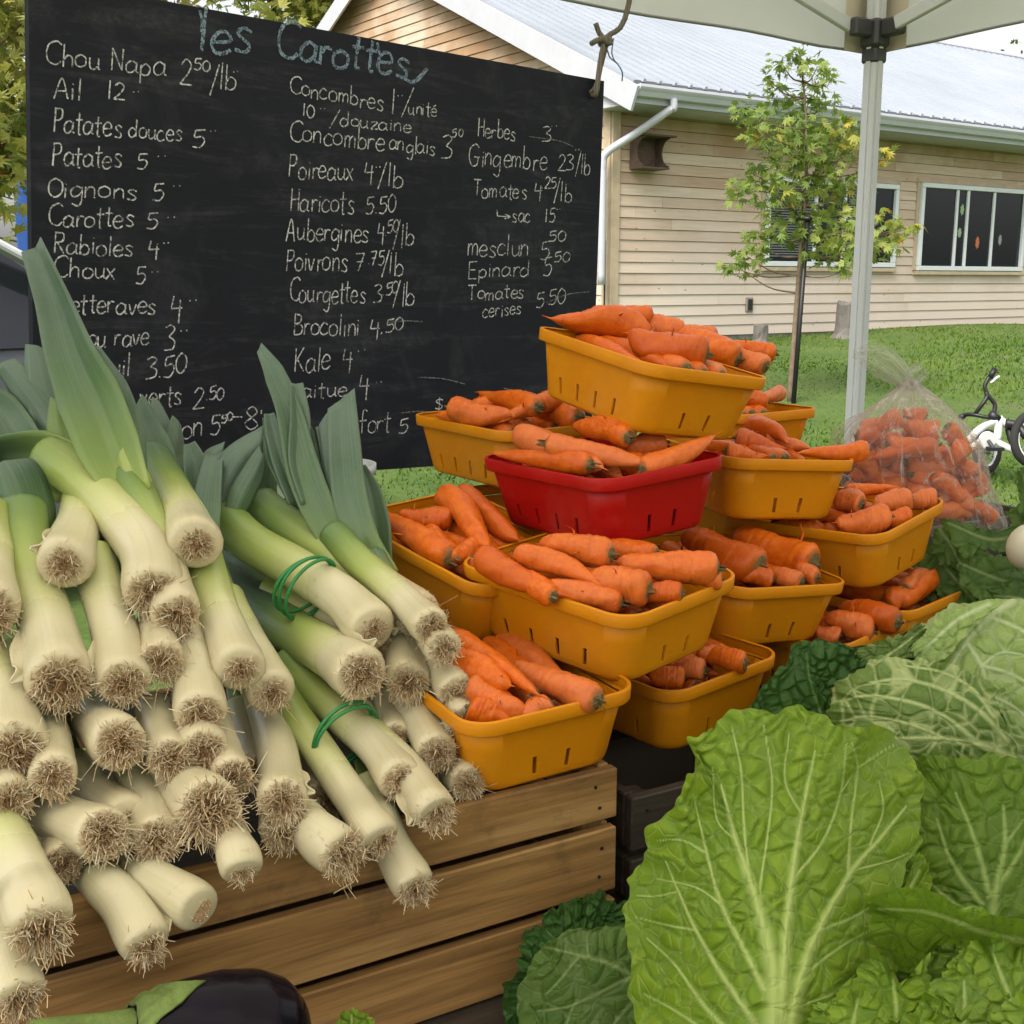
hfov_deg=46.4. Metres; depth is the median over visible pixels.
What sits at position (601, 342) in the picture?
carrot
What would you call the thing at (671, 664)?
carrot
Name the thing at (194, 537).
leek
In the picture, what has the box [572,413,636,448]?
carrot
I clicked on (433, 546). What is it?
carrot
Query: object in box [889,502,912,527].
carrot
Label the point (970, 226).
window frame
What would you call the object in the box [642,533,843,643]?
carrot basket
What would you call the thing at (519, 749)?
carrot basket
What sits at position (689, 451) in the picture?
carrot
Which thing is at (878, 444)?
carrot
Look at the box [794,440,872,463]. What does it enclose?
carrot
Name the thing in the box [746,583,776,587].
carrot
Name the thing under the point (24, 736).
leek
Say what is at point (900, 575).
carrot
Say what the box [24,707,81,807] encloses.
leek
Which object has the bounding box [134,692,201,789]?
leek
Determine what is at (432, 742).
leek
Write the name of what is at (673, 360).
carrot
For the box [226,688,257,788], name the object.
leek
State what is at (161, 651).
leek
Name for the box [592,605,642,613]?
carrot
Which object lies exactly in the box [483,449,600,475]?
carrot
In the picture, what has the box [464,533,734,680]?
carrot basket
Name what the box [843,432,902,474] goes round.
carrot
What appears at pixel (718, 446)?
carrot
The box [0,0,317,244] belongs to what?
broadleaf tree
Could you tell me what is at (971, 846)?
napa cabbage
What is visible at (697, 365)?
carrot
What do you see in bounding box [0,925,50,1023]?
leek
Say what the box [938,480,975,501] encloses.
carrot
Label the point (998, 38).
sky
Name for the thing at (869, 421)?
carrot
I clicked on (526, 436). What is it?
carrot
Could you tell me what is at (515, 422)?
carrot
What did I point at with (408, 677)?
leek
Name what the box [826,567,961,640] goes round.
carrot basket
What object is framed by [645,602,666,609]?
carrot
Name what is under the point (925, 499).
carrot
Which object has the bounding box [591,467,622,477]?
carrot
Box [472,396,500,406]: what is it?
carrot
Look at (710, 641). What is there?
carrot
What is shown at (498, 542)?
carrot
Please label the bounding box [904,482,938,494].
carrot
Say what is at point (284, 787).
leek
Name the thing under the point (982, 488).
carrot
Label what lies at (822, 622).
carrot
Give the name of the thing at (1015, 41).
broadleaf tree
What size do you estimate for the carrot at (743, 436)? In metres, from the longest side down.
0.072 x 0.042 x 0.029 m
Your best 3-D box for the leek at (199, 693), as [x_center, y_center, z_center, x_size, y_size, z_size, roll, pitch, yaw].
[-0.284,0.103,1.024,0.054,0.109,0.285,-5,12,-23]
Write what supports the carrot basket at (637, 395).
on the carrot basket at (649, 504)
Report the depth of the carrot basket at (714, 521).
1.60 m
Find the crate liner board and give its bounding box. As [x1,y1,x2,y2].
[65,725,509,894]
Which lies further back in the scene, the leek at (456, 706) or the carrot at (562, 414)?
the carrot at (562, 414)
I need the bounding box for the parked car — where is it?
[0,239,227,550]
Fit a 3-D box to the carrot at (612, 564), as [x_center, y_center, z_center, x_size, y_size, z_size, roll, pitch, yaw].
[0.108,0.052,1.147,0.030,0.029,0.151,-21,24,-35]
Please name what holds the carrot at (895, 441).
in the plastic bag
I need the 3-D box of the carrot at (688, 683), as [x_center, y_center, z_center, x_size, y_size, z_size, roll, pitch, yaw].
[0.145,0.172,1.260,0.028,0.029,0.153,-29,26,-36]
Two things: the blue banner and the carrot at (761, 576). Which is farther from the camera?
the blue banner
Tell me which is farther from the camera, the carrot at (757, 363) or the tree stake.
the tree stake
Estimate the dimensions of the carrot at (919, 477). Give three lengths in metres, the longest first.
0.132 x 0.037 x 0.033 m
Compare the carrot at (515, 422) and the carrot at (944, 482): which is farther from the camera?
the carrot at (944, 482)
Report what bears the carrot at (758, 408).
on the carrot
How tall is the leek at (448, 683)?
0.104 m
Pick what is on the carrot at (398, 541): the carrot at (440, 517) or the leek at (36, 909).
the carrot at (440, 517)
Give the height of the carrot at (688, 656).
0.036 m
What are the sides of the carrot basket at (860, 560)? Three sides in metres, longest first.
0.227 x 0.167 x 0.073 m
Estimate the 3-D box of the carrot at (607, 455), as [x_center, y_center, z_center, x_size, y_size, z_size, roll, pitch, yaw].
[0.088,-0.054,1.177,0.139,0.035,0.032,10,9,18]
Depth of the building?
15.82 m
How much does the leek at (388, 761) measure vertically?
0.104 m
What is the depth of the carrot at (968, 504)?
1.65 m
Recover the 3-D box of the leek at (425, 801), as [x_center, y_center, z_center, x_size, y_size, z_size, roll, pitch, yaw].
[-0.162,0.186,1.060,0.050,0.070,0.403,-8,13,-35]
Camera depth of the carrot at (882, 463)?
1.67 m
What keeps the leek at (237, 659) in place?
on the leek at (272, 689)
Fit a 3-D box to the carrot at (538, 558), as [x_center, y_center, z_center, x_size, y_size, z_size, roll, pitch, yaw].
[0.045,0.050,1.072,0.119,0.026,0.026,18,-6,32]
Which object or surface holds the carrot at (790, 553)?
on the carrot
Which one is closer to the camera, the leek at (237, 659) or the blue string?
the leek at (237, 659)
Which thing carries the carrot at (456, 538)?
on the carrot
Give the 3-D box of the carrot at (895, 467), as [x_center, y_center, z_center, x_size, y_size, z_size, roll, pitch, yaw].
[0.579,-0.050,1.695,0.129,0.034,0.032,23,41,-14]
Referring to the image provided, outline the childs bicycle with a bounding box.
[958,367,1023,473]
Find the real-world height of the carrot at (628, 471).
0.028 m
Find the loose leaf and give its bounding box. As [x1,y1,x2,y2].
[336,1007,374,1023]
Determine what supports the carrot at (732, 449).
in the carrot basket at (745, 488)
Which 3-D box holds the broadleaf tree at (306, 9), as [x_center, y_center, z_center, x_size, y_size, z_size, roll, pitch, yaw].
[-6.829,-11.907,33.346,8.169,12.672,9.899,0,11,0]
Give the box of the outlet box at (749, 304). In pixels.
[745,297,752,311]
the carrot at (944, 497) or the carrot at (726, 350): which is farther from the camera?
the carrot at (944, 497)
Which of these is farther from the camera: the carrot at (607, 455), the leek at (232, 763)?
the carrot at (607, 455)
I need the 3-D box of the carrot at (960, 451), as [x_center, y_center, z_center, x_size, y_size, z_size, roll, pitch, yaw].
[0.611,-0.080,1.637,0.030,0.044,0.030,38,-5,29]
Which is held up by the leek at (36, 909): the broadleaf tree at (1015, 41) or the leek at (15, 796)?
the leek at (15, 796)
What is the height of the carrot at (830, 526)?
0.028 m
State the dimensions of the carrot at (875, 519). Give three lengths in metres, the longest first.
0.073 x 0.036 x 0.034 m
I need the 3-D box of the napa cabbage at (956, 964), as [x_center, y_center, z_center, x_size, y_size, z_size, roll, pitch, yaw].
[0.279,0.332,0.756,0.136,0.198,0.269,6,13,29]
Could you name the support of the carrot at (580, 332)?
in the carrot basket at (637, 395)
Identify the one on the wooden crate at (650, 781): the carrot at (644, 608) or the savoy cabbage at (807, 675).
the savoy cabbage at (807, 675)
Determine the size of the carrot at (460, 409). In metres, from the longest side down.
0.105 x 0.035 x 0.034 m
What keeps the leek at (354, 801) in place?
in the wooden crate at (321, 946)
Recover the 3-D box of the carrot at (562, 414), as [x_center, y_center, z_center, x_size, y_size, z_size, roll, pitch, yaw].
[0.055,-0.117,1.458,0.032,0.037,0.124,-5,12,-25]
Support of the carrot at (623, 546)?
on the carrot at (612, 564)
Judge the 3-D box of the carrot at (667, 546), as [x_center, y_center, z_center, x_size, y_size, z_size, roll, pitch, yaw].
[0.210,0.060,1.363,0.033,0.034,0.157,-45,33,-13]
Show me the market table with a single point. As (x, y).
(488, 1011)
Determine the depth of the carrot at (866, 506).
1.45 m
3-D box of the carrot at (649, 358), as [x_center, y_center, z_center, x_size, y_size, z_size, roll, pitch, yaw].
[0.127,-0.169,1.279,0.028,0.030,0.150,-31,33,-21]
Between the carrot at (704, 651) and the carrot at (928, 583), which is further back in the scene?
the carrot at (928, 583)
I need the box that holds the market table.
[415,976,901,1023]
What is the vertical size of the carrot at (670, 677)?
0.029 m
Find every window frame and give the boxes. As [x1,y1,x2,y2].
[758,170,900,271]
[911,177,1023,274]
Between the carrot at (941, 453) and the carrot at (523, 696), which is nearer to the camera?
the carrot at (523, 696)
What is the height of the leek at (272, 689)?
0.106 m
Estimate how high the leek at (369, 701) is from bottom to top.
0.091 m
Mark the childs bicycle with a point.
(989, 440)
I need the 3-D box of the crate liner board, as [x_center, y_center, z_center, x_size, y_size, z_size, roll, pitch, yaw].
[-0.408,0.293,1.005,0.840,0.012,0.340,-6,13,-30]
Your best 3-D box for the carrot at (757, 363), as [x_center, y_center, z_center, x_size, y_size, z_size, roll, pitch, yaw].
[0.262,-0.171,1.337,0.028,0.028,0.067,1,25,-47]
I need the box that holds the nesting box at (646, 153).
[629,133,676,170]
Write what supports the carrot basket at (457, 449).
on the carrot basket at (490, 491)
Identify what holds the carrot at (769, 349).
in the carrot basket at (637, 395)
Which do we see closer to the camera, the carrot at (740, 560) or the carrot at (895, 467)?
the carrot at (740, 560)
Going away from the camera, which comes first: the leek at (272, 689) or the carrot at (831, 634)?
the leek at (272, 689)
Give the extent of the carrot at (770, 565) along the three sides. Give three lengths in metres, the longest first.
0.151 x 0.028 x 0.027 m
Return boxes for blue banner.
[14,172,27,250]
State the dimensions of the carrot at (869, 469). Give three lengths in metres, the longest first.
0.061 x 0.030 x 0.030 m
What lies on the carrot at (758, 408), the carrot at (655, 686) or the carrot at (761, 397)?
the carrot at (761, 397)
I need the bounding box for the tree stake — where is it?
[791,214,814,403]
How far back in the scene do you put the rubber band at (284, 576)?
1.07 m
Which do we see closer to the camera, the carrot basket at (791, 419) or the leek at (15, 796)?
the leek at (15, 796)
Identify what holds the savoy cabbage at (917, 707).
on the wooden crate
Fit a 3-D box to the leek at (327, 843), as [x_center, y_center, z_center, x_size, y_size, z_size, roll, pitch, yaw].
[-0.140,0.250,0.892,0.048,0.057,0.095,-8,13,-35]
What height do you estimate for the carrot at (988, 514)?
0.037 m
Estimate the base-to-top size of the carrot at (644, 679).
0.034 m
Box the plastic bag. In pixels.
[832,350,995,526]
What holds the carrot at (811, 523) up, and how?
in the carrot basket at (860, 560)
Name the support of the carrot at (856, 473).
on the carrot at (899, 480)
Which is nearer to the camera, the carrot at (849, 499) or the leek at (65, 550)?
the leek at (65, 550)
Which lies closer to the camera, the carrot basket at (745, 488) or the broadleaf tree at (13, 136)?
the carrot basket at (745, 488)
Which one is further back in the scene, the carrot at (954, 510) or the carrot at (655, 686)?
the carrot at (954, 510)
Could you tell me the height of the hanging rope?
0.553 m
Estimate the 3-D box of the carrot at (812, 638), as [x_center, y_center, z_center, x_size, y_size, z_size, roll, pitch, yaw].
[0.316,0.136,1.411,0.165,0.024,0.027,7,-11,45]
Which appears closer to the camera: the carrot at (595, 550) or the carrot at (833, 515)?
the carrot at (595, 550)
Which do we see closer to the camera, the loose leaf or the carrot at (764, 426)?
the loose leaf
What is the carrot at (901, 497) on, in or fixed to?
on the carrot at (866, 506)
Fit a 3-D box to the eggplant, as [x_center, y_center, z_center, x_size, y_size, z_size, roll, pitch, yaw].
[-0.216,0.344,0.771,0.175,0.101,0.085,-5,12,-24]
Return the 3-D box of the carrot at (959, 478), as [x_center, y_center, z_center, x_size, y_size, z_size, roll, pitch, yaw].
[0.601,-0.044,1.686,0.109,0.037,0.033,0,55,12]
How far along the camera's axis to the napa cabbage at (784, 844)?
0.80 m
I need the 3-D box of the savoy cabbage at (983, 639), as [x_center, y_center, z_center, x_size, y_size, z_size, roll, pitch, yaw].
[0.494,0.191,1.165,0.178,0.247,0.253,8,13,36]
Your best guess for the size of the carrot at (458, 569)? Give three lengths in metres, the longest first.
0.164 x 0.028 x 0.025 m
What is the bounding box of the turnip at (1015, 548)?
[1006,525,1023,569]
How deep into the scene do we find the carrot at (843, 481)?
1.70 m
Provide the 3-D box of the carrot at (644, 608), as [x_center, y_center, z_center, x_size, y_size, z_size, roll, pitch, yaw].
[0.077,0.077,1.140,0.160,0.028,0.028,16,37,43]
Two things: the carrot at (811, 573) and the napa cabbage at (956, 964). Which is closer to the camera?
the napa cabbage at (956, 964)
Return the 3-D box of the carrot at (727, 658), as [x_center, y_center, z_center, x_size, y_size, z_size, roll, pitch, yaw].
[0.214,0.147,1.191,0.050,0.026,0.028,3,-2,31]
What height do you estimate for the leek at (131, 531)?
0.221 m
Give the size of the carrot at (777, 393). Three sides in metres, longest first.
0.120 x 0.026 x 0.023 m
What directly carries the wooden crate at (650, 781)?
on the market table
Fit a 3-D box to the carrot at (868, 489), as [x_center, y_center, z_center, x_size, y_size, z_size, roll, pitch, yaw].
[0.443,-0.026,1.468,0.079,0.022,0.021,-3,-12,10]
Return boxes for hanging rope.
[589,0,631,97]
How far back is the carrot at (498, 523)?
1.23 m
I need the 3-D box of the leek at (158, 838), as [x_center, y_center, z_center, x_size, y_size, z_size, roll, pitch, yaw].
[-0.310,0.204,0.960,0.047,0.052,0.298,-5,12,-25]
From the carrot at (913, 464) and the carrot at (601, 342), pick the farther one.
the carrot at (913, 464)
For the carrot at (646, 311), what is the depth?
1.34 m
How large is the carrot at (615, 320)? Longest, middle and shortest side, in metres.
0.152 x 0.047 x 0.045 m
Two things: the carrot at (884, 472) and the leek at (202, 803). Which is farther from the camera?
the carrot at (884, 472)
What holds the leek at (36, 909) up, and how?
on the leek at (22, 989)
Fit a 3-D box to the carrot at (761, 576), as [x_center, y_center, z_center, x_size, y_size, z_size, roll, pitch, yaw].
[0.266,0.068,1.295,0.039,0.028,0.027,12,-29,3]
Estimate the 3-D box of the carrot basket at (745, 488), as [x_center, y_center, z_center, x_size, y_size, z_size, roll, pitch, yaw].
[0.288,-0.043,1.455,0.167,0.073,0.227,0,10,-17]
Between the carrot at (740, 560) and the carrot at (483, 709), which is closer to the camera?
the carrot at (483, 709)
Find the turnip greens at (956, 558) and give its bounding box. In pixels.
[914,467,1023,607]
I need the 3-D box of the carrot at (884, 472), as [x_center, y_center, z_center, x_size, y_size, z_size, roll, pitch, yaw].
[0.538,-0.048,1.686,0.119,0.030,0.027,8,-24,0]
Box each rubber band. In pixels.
[272,555,336,620]
[311,700,378,762]
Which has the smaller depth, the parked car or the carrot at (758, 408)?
the carrot at (758, 408)
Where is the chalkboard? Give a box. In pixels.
[24,0,603,469]
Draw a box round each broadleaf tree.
[0,0,26,233]
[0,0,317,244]
[208,0,333,27]
[1000,39,1022,53]
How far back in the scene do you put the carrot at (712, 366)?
1.25 m
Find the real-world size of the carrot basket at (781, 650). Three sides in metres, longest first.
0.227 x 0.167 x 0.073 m
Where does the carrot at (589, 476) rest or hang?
on the carrot
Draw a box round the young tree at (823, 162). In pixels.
[714,44,926,401]
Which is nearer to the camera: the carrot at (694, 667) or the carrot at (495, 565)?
the carrot at (495, 565)
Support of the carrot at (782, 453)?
on the carrot
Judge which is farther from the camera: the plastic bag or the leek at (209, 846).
the plastic bag
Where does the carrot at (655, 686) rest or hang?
in the carrot basket at (660, 718)
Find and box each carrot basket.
[386,495,583,639]
[416,410,588,486]
[420,639,630,789]
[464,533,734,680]
[473,484,533,535]
[484,437,721,539]
[539,327,765,439]
[580,630,774,748]
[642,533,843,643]
[666,436,853,518]
[672,508,735,534]
[726,487,942,586]
[729,402,814,439]
[746,619,906,685]
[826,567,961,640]
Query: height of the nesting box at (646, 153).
0.380 m
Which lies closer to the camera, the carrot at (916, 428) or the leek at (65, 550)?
the leek at (65, 550)
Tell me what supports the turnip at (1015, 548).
on the turnip greens at (956, 558)
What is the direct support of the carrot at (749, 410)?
in the carrot basket at (791, 419)
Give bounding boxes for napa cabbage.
[622,704,932,1023]
[807,887,1023,1023]
[901,752,1023,918]
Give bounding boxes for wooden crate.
[0,684,616,1023]
[535,658,914,903]
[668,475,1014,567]
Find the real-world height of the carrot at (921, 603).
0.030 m
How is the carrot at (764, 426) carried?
on the carrot at (793, 455)
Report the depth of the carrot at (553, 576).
1.11 m
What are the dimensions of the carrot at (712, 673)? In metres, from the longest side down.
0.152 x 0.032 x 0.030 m
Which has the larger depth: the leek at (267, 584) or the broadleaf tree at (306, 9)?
the broadleaf tree at (306, 9)
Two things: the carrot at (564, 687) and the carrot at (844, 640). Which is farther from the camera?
the carrot at (844, 640)
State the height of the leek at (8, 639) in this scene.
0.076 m
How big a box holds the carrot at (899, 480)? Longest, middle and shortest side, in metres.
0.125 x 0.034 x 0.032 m
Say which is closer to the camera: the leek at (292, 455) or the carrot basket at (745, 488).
the leek at (292, 455)
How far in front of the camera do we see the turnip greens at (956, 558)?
1.43 m
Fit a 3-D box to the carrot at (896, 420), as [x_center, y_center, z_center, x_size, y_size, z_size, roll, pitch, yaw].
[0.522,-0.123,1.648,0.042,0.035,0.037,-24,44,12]
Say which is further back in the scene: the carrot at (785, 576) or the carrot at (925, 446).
the carrot at (925, 446)
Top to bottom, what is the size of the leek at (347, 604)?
0.173 m
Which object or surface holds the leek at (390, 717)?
on the leek at (425, 801)
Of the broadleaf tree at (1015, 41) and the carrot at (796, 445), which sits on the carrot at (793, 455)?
the carrot at (796, 445)
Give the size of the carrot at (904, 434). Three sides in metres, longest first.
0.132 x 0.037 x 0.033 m
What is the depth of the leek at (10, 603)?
0.95 m
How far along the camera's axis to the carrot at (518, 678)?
1.02 m
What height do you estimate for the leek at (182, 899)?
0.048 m
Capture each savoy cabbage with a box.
[502,888,635,1023]
[749,622,926,724]
[826,655,1019,762]
[911,598,1023,761]
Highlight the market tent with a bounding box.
[561,0,1023,475]
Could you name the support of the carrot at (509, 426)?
on the carrot
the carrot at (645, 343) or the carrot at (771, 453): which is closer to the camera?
the carrot at (645, 343)
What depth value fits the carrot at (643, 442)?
1.22 m
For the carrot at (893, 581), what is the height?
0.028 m
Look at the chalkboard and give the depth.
1.66 m
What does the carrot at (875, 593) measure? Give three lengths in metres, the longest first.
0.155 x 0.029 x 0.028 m
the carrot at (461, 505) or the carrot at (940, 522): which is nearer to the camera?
the carrot at (461, 505)
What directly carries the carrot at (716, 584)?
in the carrot basket at (612, 646)
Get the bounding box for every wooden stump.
[752,324,768,341]
[831,300,850,338]
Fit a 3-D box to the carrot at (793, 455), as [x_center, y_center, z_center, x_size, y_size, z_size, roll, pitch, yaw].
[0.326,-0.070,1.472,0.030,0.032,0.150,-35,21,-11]
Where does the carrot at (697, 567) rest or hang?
in the carrot basket at (612, 646)
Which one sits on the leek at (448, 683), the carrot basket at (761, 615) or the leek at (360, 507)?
the leek at (360, 507)
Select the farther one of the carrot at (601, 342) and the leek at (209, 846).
the carrot at (601, 342)
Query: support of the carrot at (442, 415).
in the carrot basket at (457, 449)
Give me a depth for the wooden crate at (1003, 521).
1.89 m
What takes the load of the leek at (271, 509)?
on the leek at (360, 507)
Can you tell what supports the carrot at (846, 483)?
in the plastic bag
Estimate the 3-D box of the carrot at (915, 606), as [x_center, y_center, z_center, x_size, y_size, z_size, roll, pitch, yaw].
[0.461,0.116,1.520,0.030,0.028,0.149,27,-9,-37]
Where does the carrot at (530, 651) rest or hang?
in the carrot basket at (519, 749)
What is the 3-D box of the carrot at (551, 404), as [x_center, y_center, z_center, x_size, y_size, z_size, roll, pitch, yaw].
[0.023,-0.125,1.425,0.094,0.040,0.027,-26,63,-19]
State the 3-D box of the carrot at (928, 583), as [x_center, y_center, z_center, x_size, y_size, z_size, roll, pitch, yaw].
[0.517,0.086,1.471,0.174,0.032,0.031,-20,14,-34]
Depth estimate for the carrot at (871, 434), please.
1.65 m
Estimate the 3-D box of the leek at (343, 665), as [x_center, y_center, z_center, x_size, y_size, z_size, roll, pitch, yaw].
[-0.257,0.091,1.171,0.078,0.067,0.508,-7,13,-31]
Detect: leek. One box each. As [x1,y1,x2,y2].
[0,344,195,625]
[0,458,102,729]
[0,495,22,653]
[0,636,50,775]
[0,766,39,825]
[0,807,78,973]
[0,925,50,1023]
[3,627,75,739]
[21,237,214,652]
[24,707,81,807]
[26,794,143,874]
[29,494,100,592]
[36,835,87,886]
[66,682,157,785]
[68,734,141,847]
[71,858,174,976]
[77,536,158,710]
[112,759,193,869]
[114,846,217,932]
[118,694,253,862]
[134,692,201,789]
[136,394,222,567]
[136,614,194,706]
[170,619,244,733]
[170,691,228,769]
[183,425,399,647]
[188,451,265,694]
[200,808,242,860]
[209,709,267,807]
[213,818,262,890]
[222,549,395,655]
[223,554,296,720]
[226,560,392,705]
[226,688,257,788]
[241,689,316,840]
[247,435,457,641]
[254,773,299,863]
[257,343,453,657]
[273,646,416,804]
[277,685,397,859]
[293,798,378,898]
[299,754,340,819]
[303,698,463,839]
[315,388,464,669]
[336,698,375,738]
[351,750,443,914]
[369,685,408,741]
[383,631,433,711]
[383,679,461,779]
[412,637,469,709]
[426,686,469,747]
[433,755,495,801]
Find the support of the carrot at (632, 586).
in the carrot basket at (612, 646)
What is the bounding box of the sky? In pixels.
[0,0,1023,247]
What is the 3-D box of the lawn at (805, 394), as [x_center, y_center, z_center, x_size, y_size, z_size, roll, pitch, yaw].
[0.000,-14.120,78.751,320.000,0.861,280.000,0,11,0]
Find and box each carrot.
[388,512,460,569]
[393,538,474,582]
[397,505,453,529]
[426,523,447,533]
[433,410,454,421]
[434,484,490,546]
[442,530,466,544]
[444,396,515,426]
[445,520,497,547]
[448,648,514,690]
[450,556,473,579]
[451,536,478,564]
[452,628,547,698]
[458,483,520,542]
[464,696,509,721]
[465,674,524,716]
[469,545,577,599]
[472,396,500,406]
[477,390,544,416]
[482,421,514,430]
[482,636,528,661]
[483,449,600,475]
[488,532,514,558]
[496,629,560,669]
[499,390,561,422]
[508,679,542,703]
[509,543,599,583]
[510,418,533,425]
[511,660,606,712]
[512,424,608,472]
[522,694,555,714]
[523,464,594,477]
[524,569,559,606]
[527,417,558,427]
[535,403,585,426]
[536,433,671,475]
[537,527,620,566]
[538,572,635,611]
[542,305,651,338]
[547,696,561,705]
[551,578,629,612]
[568,306,600,333]
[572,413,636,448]
[575,334,639,359]
[584,560,657,581]
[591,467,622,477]
[591,565,655,606]
[592,305,653,323]
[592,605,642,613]
[597,335,667,365]
[610,538,658,559]
[613,550,726,585]
[617,433,670,452]
[618,449,643,475]
[623,327,714,363]
[633,675,653,684]
[637,431,721,473]
[640,605,649,611]
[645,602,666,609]
[645,674,684,689]
[648,580,685,602]
[648,666,687,689]
[650,314,683,332]
[658,541,744,585]
[663,354,694,368]
[665,660,691,682]
[673,656,707,679]
[676,527,767,581]
[677,654,709,678]
[678,324,717,333]
[678,328,744,366]
[682,679,701,687]
[691,361,707,370]
[695,643,724,667]
[702,572,724,589]
[705,360,726,373]
[705,440,748,454]
[705,638,725,666]
[705,663,720,677]
[706,646,749,673]
[722,442,769,458]
[730,524,820,569]
[731,428,788,449]
[732,440,777,458]
[734,338,779,361]
[736,347,770,374]
[742,414,789,443]
[742,566,775,586]
[744,406,755,413]
[746,390,769,408]
[746,404,767,412]
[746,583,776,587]
[750,385,786,402]
[765,434,809,451]
[766,563,776,586]
[769,447,790,458]
[769,502,845,521]
[771,566,804,585]
[775,519,825,538]
[786,449,804,459]
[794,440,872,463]
[794,562,820,584]
[807,623,840,640]
[815,624,842,642]
[819,582,888,601]
[820,616,845,638]
[823,522,837,530]
[823,601,878,639]
[830,503,872,513]
[832,503,894,533]
[833,484,865,512]
[836,599,904,634]
[839,481,856,486]
[839,638,851,643]
[841,479,858,484]
[841,483,903,499]
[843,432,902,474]
[849,465,884,483]
[853,424,888,446]
[853,452,880,480]
[859,417,878,426]
[859,467,905,481]
[865,437,942,460]
[869,430,909,445]
[869,446,887,467]
[870,447,896,466]
[871,488,913,510]
[873,433,890,448]
[877,408,904,435]
[878,577,930,602]
[881,586,908,608]
[882,474,907,488]
[884,434,918,448]
[888,460,906,473]
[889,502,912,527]
[892,440,944,459]
[895,572,907,578]
[898,567,928,589]
[899,457,961,474]
[899,569,938,609]
[901,407,928,419]
[903,418,939,438]
[904,470,939,490]
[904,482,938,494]
[909,603,919,609]
[912,488,939,512]
[917,446,949,461]
[918,600,931,606]
[929,471,965,502]
[933,518,966,523]
[934,501,974,522]
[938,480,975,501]
[941,421,969,446]
[945,439,972,466]
[950,486,984,516]
[952,475,961,480]
[957,458,980,479]
[962,475,983,491]
[974,470,989,496]
[974,501,999,525]
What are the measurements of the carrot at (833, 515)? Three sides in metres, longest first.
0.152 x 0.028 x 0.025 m
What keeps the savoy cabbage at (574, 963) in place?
on the market table
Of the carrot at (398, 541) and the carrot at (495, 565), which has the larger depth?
the carrot at (398, 541)
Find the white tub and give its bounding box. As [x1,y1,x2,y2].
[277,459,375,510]
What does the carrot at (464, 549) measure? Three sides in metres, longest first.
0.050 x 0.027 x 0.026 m
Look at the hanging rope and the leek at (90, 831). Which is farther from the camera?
the hanging rope
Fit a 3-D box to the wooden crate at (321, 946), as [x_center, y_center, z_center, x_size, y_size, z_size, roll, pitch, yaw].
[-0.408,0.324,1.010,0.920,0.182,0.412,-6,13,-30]
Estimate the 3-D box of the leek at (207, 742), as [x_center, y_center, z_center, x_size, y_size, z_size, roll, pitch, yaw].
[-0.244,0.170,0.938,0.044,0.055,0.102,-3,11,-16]
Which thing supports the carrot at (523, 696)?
on the carrot
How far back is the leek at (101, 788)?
0.90 m
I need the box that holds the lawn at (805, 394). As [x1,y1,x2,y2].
[13,324,1023,750]
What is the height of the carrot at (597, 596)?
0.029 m
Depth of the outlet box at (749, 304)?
15.33 m
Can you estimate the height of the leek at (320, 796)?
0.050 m
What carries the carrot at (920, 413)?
in the plastic bag
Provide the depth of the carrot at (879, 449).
1.67 m
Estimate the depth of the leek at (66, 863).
0.83 m
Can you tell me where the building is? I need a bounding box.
[316,0,1023,339]
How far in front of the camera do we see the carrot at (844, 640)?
1.39 m
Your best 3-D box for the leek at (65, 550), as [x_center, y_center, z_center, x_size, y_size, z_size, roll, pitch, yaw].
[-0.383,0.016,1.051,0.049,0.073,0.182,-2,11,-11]
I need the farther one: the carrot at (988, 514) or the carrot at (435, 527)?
the carrot at (988, 514)
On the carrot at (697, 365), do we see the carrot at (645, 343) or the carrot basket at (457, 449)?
the carrot at (645, 343)
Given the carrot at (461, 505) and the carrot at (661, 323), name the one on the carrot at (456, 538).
the carrot at (461, 505)
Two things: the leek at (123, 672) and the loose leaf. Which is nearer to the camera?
the loose leaf
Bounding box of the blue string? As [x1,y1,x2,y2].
[607,38,622,80]
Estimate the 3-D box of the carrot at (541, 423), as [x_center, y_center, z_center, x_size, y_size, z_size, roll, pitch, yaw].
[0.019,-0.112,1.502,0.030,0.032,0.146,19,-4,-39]
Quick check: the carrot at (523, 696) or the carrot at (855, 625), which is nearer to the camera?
the carrot at (523, 696)
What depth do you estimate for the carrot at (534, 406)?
1.43 m
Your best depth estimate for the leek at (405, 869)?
0.90 m
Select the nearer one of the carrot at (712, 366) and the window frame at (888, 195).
the carrot at (712, 366)
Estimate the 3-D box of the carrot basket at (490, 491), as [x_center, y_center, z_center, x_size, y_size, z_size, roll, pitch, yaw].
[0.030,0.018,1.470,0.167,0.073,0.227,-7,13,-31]
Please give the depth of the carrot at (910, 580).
1.44 m
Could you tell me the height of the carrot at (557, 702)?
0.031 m
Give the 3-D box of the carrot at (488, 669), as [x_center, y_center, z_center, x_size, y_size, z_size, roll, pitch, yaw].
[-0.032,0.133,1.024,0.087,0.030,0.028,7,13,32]
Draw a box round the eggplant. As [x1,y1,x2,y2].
[28,968,311,1023]
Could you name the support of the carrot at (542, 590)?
in the carrot basket at (612, 646)
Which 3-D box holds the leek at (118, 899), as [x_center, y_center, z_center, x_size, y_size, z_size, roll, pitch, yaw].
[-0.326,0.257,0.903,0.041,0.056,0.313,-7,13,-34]
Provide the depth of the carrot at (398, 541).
1.24 m

